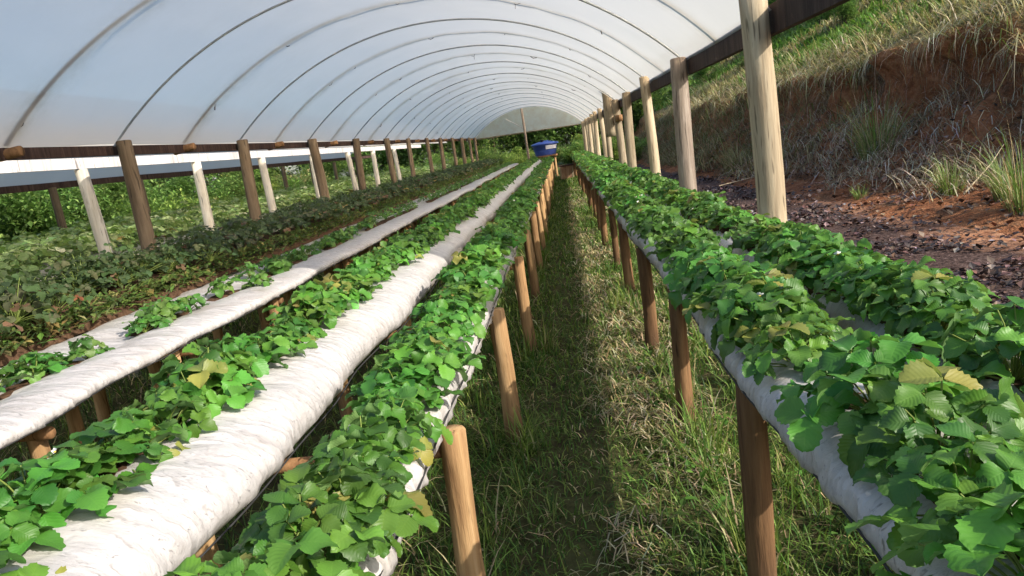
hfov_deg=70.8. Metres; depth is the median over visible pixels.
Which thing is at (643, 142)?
shrub
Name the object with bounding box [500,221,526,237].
strawberry plant
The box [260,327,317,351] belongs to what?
strawberry plant
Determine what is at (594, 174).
strawberry plant
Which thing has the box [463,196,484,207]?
strawberry plant
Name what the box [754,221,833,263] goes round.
strawberry plant
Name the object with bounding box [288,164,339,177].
shrub
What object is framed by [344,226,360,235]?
strawberry plant
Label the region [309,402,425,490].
strawberry plant
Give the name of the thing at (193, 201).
shrub
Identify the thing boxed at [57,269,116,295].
strawberry plant
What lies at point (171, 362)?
strawberry plant
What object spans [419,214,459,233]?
strawberry plant
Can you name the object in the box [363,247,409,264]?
strawberry plant
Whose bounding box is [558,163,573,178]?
wooden crate
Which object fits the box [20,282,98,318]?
strawberry plant
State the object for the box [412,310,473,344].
strawberry plant
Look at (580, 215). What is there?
grass
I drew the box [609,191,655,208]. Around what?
strawberry plant
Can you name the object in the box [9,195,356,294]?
planting bench
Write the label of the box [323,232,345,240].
strawberry plant
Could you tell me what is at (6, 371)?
strawberry plant
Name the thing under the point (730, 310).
strawberry plant
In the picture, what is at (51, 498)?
strawberry plant
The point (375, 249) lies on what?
strawberry plant
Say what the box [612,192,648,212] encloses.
strawberry plant
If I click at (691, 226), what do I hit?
strawberry plant
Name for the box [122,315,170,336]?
strawberry plant
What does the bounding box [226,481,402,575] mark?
strawberry plant
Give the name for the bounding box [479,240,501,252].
strawberry plant
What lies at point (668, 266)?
strawberry plant
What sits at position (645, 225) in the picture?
strawberry plant
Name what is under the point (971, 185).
dry stick
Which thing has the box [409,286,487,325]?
strawberry plant
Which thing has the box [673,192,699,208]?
strawberry plant
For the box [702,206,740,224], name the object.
strawberry plant
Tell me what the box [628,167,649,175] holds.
strawberry plant
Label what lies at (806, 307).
strawberry plant
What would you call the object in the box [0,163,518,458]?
planting bench
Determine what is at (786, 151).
grass clump
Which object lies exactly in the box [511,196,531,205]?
strawberry plant
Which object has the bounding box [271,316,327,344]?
strawberry plant
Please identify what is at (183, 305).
strawberry plant
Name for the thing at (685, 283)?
strawberry plant
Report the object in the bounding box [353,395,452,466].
strawberry plant
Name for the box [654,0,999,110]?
slope grass
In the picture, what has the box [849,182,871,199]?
grass clump
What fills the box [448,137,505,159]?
shrub
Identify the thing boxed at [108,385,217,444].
strawberry plant
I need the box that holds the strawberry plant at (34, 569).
[0,540,66,575]
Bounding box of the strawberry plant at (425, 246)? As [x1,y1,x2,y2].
[407,239,429,250]
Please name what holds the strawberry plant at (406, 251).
on the planting bench at (200, 493)
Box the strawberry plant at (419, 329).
[384,321,455,350]
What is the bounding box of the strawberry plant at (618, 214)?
[616,198,638,217]
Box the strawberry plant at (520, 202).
[504,199,528,211]
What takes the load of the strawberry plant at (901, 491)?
on the planting bench at (822, 463)
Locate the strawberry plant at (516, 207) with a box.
[494,204,528,221]
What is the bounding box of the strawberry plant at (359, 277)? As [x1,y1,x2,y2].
[341,274,382,291]
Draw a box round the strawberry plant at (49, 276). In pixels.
[19,274,84,294]
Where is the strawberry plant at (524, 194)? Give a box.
[506,189,534,203]
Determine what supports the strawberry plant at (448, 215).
on the planting bench at (200, 493)
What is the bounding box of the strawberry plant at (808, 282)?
[784,246,843,288]
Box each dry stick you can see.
[719,177,752,185]
[963,144,1003,194]
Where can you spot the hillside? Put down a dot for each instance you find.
(978, 215)
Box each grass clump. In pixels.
[716,141,751,168]
[782,142,791,158]
[826,87,927,160]
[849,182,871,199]
[922,155,981,195]
[928,120,1023,214]
[950,142,1023,200]
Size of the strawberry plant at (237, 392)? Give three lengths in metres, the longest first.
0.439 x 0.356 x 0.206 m
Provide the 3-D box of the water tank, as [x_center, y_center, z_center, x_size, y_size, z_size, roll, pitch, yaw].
[1.698,-7.250,37.068,1.420,0.819,1.420,-7,11,5]
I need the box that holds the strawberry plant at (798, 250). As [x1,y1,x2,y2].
[767,228,843,275]
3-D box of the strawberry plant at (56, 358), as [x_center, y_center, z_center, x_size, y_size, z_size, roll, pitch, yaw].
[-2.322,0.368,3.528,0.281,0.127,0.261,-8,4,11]
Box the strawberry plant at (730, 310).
[701,276,815,349]
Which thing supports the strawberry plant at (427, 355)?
on the planting bench at (200, 493)
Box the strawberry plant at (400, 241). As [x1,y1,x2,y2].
[380,231,428,254]
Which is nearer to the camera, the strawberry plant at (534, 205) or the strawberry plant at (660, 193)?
the strawberry plant at (660, 193)
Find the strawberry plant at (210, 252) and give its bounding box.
[175,239,238,264]
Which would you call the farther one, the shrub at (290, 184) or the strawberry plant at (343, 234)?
the shrub at (290, 184)
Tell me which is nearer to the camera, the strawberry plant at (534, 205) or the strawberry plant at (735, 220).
the strawberry plant at (735, 220)
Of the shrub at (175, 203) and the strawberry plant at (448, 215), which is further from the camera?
the shrub at (175, 203)
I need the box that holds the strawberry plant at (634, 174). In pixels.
[627,169,648,182]
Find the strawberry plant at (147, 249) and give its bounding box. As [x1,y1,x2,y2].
[144,238,185,259]
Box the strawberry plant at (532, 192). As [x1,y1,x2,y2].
[522,189,535,199]
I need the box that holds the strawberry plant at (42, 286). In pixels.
[11,280,82,305]
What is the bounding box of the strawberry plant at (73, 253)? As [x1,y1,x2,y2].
[50,250,115,286]
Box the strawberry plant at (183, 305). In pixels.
[134,294,191,317]
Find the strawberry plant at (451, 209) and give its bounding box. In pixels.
[440,205,468,219]
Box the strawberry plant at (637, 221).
[626,206,683,233]
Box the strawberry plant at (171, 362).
[145,337,260,404]
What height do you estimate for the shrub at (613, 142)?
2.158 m
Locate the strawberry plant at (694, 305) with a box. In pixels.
[682,268,825,318]
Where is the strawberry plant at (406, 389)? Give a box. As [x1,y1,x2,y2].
[338,381,444,423]
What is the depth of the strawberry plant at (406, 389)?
2.27 m
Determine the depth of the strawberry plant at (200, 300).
4.64 m
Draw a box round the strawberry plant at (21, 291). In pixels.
[0,277,60,323]
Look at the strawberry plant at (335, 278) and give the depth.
4.07 m
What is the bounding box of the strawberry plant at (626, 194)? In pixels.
[616,191,649,210]
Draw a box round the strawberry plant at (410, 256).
[374,244,423,263]
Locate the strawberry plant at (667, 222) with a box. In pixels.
[644,212,686,243]
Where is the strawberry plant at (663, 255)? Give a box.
[644,229,701,258]
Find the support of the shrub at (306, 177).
on the ground at (944, 257)
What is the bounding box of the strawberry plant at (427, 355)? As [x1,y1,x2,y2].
[362,334,485,388]
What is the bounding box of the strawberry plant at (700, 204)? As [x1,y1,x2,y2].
[688,201,723,224]
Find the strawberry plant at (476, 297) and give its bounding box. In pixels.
[438,285,488,319]
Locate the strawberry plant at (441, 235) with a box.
[409,226,450,240]
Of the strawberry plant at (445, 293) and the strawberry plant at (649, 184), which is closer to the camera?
the strawberry plant at (445, 293)
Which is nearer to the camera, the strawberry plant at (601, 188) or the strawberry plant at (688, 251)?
the strawberry plant at (688, 251)
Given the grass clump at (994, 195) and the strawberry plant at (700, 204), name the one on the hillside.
the grass clump at (994, 195)
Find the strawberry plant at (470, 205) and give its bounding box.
[453,203,478,210]
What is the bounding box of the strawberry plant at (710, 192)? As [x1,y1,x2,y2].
[681,191,718,215]
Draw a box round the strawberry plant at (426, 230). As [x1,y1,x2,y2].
[399,226,438,243]
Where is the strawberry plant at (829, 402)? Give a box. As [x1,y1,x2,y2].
[769,327,963,451]
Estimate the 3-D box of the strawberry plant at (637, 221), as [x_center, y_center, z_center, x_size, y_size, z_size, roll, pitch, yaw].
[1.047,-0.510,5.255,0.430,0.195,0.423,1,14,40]
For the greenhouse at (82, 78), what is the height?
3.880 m
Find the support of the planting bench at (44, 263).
on the ground at (944, 257)
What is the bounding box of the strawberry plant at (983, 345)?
[920,296,1023,382]
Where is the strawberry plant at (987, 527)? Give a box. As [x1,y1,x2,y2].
[870,473,1023,575]
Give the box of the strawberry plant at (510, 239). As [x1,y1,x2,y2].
[484,228,526,247]
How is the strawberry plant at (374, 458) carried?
on the planting bench at (200, 493)
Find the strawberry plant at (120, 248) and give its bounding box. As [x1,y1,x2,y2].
[95,243,149,275]
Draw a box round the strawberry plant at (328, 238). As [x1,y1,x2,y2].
[321,236,337,248]
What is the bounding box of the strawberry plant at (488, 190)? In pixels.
[475,188,492,191]
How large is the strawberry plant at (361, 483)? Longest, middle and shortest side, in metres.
0.391 x 0.385 x 0.209 m
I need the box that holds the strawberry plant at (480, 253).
[460,242,507,275]
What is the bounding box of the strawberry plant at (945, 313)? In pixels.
[893,299,1018,383]
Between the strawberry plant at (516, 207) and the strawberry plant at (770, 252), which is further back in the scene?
the strawberry plant at (516, 207)
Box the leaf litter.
[662,85,1023,345]
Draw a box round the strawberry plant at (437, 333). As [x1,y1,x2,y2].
[384,326,463,360]
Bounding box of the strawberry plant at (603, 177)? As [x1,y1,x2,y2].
[591,172,626,191]
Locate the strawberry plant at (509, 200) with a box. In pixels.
[496,197,530,212]
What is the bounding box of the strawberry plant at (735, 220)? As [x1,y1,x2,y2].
[718,210,753,232]
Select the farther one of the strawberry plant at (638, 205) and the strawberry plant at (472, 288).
the strawberry plant at (638, 205)
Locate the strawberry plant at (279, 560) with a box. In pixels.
[163,523,363,575]
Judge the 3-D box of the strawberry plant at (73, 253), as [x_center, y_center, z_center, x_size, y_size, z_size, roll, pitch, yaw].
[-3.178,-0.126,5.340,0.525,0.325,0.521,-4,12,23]
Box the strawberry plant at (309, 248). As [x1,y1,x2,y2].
[299,245,321,254]
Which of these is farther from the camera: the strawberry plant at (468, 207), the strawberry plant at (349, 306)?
the strawberry plant at (468, 207)
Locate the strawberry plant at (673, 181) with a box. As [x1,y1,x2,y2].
[653,179,678,196]
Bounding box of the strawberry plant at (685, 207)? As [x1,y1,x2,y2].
[677,191,725,218]
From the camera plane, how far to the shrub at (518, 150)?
44.91 m
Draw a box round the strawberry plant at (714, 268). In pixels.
[682,253,777,324]
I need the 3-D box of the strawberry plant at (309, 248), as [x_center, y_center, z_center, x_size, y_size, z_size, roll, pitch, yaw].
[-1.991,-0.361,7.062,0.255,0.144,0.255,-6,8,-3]
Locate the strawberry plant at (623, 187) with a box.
[603,182,644,204]
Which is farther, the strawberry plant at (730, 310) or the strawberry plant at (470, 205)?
the strawberry plant at (470, 205)
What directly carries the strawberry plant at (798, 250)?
on the planting bench at (822, 463)
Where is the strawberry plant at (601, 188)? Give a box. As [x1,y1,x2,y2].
[595,177,626,194]
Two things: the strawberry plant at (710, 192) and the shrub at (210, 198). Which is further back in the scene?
the shrub at (210, 198)
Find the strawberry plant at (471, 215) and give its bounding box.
[454,205,477,217]
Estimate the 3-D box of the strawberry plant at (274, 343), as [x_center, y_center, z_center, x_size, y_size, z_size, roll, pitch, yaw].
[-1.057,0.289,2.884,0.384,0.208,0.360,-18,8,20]
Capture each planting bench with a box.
[0,159,555,575]
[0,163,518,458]
[0,165,499,421]
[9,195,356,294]
[10,192,345,294]
[572,159,1023,575]
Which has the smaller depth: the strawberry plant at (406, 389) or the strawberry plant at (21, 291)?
the strawberry plant at (406, 389)
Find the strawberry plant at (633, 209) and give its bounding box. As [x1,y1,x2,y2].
[625,198,665,227]
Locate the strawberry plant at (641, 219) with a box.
[628,206,661,236]
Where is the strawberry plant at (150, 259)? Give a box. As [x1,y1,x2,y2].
[117,248,172,271]
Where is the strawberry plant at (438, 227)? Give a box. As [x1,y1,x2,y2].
[413,221,448,235]
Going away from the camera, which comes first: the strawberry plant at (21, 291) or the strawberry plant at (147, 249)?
the strawberry plant at (21, 291)
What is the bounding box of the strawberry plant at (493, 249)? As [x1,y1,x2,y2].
[466,241,514,263]
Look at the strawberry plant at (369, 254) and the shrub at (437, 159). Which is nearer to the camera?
the strawberry plant at (369, 254)
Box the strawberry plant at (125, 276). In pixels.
[91,260,152,285]
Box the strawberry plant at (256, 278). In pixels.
[240,271,273,290]
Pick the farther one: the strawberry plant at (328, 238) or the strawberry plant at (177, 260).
the strawberry plant at (328, 238)
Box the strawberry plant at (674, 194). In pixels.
[661,188,693,206]
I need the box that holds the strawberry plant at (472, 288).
[435,281,493,301]
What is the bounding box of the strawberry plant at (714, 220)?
[705,203,741,229]
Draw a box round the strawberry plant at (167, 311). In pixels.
[135,299,182,324]
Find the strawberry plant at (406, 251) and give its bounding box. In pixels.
[384,248,423,261]
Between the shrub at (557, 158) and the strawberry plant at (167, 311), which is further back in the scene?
the shrub at (557, 158)
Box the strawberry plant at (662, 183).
[653,180,672,198]
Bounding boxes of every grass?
[0,175,893,575]
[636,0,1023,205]
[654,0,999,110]
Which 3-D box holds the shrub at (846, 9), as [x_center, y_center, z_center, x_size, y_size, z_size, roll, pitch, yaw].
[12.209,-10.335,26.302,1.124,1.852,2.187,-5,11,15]
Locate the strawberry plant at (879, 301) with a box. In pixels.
[850,255,1000,324]
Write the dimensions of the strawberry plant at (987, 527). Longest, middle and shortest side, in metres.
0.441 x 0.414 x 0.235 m
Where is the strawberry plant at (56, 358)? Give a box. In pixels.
[14,351,66,371]
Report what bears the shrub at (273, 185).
on the ground at (944, 257)
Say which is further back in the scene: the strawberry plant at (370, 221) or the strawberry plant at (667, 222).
the strawberry plant at (370, 221)
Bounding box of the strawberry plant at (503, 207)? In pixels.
[501,203,524,209]
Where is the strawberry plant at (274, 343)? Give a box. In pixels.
[230,326,305,373]
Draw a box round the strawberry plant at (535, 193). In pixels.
[517,186,539,202]
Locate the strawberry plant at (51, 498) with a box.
[0,448,153,537]
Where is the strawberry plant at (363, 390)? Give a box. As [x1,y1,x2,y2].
[341,360,464,410]
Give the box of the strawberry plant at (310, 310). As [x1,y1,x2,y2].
[265,294,345,333]
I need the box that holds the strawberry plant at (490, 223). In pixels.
[475,221,508,234]
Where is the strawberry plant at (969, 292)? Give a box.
[879,268,998,342]
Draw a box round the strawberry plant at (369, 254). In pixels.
[363,252,398,271]
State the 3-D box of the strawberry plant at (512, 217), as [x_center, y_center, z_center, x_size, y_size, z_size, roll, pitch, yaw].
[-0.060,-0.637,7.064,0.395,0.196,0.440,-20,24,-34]
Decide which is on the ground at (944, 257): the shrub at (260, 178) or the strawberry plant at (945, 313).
the shrub at (260, 178)
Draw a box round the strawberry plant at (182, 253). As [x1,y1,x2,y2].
[148,244,203,269]
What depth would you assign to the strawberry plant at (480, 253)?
4.56 m
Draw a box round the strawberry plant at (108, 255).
[75,252,134,283]
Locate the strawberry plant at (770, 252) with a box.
[757,223,830,273]
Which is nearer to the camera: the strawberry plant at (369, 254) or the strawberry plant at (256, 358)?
the strawberry plant at (256, 358)
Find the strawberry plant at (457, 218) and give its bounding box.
[441,212,460,223]
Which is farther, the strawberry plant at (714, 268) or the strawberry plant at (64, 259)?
the strawberry plant at (64, 259)
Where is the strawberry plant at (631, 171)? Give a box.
[625,167,640,176]
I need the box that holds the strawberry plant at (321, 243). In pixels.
[311,238,335,249]
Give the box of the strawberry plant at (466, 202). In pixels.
[457,200,477,210]
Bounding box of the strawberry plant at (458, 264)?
[431,251,501,287]
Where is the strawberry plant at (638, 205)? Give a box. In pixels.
[624,197,661,224]
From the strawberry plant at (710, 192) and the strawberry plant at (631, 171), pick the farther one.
the strawberry plant at (631, 171)
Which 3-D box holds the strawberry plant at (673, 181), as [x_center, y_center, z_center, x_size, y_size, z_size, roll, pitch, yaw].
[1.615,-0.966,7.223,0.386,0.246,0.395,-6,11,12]
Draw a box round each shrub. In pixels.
[0,185,107,243]
[0,185,115,243]
[0,188,87,233]
[0,191,58,239]
[66,178,174,222]
[99,169,253,212]
[100,188,190,216]
[146,175,243,210]
[149,176,196,200]
[151,207,173,213]
[156,175,206,194]
[175,184,245,202]
[178,168,269,197]
[178,191,221,208]
[178,198,215,206]
[215,171,259,201]
[218,165,301,193]
[221,166,290,188]
[257,176,281,194]
[263,173,312,192]
[270,164,310,190]
[275,154,354,179]
[279,172,329,188]
[286,170,299,181]
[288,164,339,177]
[295,153,381,181]
[341,146,381,176]
[346,146,406,171]
[353,144,425,172]
[380,144,447,167]
[383,164,419,185]
[396,138,470,166]
[404,150,452,168]
[439,157,470,166]
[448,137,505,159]
[449,132,535,163]
[478,145,513,179]
[489,132,535,159]
[504,145,533,166]
[512,150,539,166]
[515,124,598,151]
[529,119,604,148]
[532,147,570,171]
[552,138,587,163]
[569,133,601,149]
[583,136,624,161]
[597,95,667,139]
[600,141,638,160]
[617,142,644,160]
[620,63,718,131]
[633,69,710,111]
[634,136,646,150]
[691,62,726,85]
[807,9,836,24]
[829,0,861,24]
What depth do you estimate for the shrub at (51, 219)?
14.97 m
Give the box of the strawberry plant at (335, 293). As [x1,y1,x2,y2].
[262,279,357,329]
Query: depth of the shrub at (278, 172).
42.10 m
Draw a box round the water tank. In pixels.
[531,140,557,156]
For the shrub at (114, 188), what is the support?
on the ground at (944, 257)
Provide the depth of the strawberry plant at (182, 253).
6.05 m
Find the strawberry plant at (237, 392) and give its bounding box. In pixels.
[146,357,266,425]
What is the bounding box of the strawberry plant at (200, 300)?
[174,293,208,314]
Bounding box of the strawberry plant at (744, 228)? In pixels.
[723,213,769,253]
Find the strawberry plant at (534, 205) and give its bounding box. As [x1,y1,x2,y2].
[525,199,538,210]
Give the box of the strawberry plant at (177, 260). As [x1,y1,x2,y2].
[145,244,187,273]
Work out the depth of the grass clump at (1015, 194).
8.51 m
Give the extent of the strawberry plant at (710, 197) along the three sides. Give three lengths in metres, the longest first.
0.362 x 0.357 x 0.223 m
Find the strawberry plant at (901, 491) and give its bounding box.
[844,421,1023,558]
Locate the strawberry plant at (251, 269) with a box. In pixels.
[232,261,260,278]
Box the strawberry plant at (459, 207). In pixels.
[439,203,469,214]
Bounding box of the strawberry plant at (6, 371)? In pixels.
[0,359,33,386]
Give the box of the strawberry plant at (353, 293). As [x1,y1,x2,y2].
[321,278,371,309]
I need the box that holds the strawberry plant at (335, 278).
[322,273,380,299]
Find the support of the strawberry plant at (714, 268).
on the planting bench at (822, 463)
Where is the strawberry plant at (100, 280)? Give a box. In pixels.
[44,255,117,291]
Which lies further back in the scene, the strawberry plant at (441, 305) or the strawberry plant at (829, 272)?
the strawberry plant at (441, 305)
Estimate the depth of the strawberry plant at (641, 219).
5.06 m
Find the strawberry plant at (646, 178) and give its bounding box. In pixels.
[639,171,661,192]
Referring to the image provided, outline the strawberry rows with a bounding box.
[0,150,627,331]
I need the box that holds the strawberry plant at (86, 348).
[61,334,114,363]
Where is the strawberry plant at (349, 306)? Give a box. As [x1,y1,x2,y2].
[289,281,352,318]
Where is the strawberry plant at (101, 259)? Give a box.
[49,258,120,287]
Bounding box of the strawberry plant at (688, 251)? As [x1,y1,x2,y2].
[668,245,743,273]
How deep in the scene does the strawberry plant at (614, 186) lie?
7.84 m
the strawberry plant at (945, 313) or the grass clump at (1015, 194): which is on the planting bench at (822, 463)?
the strawberry plant at (945, 313)
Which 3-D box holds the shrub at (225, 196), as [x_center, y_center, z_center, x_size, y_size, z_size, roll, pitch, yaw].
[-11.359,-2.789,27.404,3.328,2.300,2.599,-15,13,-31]
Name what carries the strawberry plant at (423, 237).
on the planting bench at (200, 493)
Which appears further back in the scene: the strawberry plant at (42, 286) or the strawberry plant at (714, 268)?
the strawberry plant at (42, 286)
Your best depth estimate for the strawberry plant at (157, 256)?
5.97 m
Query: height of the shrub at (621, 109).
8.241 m
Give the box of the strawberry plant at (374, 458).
[293,429,418,494]
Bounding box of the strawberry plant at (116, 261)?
[101,255,157,283]
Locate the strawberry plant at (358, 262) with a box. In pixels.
[333,256,395,279]
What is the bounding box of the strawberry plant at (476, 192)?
[465,190,487,196]
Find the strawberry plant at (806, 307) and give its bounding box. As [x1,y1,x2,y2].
[717,295,854,362]
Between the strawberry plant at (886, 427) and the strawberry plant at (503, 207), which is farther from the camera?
the strawberry plant at (503, 207)
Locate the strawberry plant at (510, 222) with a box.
[494,217,526,232]
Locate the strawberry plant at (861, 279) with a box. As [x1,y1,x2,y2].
[814,258,926,315]
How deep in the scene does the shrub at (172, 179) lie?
35.60 m
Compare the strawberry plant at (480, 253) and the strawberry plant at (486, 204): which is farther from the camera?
the strawberry plant at (486, 204)
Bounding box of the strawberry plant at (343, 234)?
[332,228,353,242]
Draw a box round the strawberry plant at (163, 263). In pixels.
[107,249,172,278]
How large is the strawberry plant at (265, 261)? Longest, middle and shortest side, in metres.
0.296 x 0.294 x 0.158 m
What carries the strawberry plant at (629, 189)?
on the planting bench at (822, 463)
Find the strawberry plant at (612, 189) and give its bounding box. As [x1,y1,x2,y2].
[603,179,635,205]
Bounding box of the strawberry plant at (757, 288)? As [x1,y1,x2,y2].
[707,274,817,318]
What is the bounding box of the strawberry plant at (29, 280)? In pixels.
[7,275,58,303]
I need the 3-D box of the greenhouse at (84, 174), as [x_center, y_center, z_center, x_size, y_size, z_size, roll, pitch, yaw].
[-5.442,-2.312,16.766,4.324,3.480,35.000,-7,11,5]
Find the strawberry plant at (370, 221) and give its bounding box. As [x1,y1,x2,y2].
[361,216,378,228]
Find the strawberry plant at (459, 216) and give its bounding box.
[444,210,466,220]
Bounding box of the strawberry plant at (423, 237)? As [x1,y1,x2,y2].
[404,230,436,246]
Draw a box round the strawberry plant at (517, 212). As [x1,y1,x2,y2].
[497,207,525,220]
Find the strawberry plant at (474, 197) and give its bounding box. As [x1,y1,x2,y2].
[459,193,484,205]
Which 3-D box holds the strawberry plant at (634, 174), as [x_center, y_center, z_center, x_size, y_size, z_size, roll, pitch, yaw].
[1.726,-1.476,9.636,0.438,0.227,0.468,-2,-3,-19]
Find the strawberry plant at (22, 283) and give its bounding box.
[0,282,51,314]
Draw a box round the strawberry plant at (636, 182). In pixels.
[632,176,642,185]
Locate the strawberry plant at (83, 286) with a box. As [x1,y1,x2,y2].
[49,266,114,298]
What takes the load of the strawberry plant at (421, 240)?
on the planting bench at (200, 493)
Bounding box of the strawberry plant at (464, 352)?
[398,336,482,376]
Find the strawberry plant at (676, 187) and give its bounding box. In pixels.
[665,185,696,205]
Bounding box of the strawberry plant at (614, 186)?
[607,177,643,198]
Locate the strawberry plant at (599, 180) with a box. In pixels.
[592,171,619,189]
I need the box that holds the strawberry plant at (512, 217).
[492,211,529,231]
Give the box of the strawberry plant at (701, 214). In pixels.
[690,203,730,227]
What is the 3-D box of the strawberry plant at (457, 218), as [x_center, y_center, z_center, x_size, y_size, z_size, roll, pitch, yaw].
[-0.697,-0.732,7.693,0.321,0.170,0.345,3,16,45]
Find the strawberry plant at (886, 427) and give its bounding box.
[836,357,1023,493]
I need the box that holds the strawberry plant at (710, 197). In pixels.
[684,191,731,218]
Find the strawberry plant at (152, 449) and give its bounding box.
[69,411,191,480]
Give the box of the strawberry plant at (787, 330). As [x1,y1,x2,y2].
[735,313,847,385]
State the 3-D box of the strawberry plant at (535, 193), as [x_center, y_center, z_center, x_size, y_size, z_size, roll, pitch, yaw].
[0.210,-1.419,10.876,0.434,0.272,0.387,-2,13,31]
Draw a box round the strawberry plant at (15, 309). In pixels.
[0,273,59,332]
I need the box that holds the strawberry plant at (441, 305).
[412,299,485,338]
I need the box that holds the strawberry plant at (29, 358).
[6,350,72,386]
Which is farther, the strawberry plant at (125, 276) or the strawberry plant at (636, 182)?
the strawberry plant at (636, 182)
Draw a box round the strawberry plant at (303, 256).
[286,250,307,260]
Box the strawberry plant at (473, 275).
[433,264,507,306]
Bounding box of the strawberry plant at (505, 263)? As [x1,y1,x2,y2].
[477,250,510,267]
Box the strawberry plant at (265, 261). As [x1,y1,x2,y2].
[256,254,281,271]
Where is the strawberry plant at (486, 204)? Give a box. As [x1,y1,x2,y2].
[466,193,490,205]
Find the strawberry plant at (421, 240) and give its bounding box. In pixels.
[411,237,427,249]
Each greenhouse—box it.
[0,0,849,360]
[0,139,446,377]
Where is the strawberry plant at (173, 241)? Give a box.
[149,238,191,259]
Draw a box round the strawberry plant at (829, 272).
[813,251,891,314]
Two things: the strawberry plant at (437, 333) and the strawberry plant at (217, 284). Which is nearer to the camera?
the strawberry plant at (437, 333)
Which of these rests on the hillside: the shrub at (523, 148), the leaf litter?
the leaf litter
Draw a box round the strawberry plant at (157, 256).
[131,251,175,272]
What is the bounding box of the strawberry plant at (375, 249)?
[360,247,397,270]
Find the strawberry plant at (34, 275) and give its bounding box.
[0,267,68,299]
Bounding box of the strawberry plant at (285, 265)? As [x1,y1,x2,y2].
[257,258,292,275]
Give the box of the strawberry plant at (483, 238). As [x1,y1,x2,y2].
[463,235,509,249]
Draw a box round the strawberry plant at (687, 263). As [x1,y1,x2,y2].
[663,243,762,310]
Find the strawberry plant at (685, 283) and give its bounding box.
[674,255,741,294]
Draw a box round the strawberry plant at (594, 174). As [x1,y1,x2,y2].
[589,171,605,181]
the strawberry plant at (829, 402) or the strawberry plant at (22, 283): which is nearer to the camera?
the strawberry plant at (829, 402)
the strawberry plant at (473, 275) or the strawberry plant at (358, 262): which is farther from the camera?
the strawberry plant at (358, 262)
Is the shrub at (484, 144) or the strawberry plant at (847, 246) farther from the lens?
the shrub at (484, 144)
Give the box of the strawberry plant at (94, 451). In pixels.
[8,440,145,504]
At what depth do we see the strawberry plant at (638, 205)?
5.87 m
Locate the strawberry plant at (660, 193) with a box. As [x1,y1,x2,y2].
[654,185,676,201]
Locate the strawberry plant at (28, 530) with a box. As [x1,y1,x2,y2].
[0,503,65,560]
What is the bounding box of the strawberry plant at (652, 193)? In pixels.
[650,181,663,198]
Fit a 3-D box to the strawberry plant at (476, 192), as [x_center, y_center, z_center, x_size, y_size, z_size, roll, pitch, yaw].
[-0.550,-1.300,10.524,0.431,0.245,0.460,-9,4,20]
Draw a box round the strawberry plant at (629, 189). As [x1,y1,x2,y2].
[610,186,642,204]
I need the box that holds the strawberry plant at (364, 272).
[340,266,391,281]
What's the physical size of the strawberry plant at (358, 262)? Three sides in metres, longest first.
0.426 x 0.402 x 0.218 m
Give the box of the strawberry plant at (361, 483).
[265,448,438,558]
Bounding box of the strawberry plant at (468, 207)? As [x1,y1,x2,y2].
[454,204,475,213]
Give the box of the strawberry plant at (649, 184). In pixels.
[643,177,665,194]
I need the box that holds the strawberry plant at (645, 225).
[633,205,688,238]
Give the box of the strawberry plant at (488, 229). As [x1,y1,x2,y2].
[470,225,522,249]
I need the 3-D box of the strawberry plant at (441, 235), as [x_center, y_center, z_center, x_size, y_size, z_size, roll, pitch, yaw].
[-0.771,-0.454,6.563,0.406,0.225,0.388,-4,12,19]
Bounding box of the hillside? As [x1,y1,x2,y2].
[570,0,1023,233]
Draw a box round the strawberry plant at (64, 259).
[44,251,97,279]
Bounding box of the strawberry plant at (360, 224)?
[353,221,369,229]
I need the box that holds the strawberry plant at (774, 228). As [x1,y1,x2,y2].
[752,223,812,256]
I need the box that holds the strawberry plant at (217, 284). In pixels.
[205,274,241,297]
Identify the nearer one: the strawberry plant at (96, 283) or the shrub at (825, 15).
the strawberry plant at (96, 283)
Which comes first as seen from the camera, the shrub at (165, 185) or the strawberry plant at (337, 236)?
the strawberry plant at (337, 236)
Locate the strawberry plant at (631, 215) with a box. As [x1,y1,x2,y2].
[627,204,655,217]
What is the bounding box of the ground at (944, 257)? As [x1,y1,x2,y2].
[0,143,1023,575]
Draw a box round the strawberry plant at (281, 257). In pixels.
[269,255,292,265]
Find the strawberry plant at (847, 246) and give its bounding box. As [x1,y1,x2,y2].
[801,238,880,280]
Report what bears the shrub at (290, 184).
on the ground at (944, 257)
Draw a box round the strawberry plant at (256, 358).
[202,333,293,383]
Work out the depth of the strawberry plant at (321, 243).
7.44 m
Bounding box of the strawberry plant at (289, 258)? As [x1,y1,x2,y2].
[280,253,298,260]
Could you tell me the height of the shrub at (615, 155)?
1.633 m
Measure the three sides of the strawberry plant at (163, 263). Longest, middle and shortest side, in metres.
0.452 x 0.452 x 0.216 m
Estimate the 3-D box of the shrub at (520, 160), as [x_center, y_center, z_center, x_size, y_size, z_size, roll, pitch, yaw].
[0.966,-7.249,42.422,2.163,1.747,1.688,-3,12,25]
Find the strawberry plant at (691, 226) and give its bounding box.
[653,218,726,260]
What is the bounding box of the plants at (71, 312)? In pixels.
[0,163,497,356]
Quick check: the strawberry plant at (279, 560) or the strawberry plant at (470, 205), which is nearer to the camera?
the strawberry plant at (279, 560)
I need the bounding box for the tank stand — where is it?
[537,153,557,175]
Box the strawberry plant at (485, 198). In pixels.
[474,192,490,202]
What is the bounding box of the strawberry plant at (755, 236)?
[739,217,785,251]
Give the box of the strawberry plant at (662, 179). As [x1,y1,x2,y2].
[647,177,672,190]
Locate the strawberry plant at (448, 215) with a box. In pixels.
[433,210,459,224]
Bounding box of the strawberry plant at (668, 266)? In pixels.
[662,236,731,271]
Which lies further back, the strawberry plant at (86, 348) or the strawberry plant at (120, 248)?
the strawberry plant at (120, 248)
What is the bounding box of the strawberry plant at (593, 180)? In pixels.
[592,171,602,182]

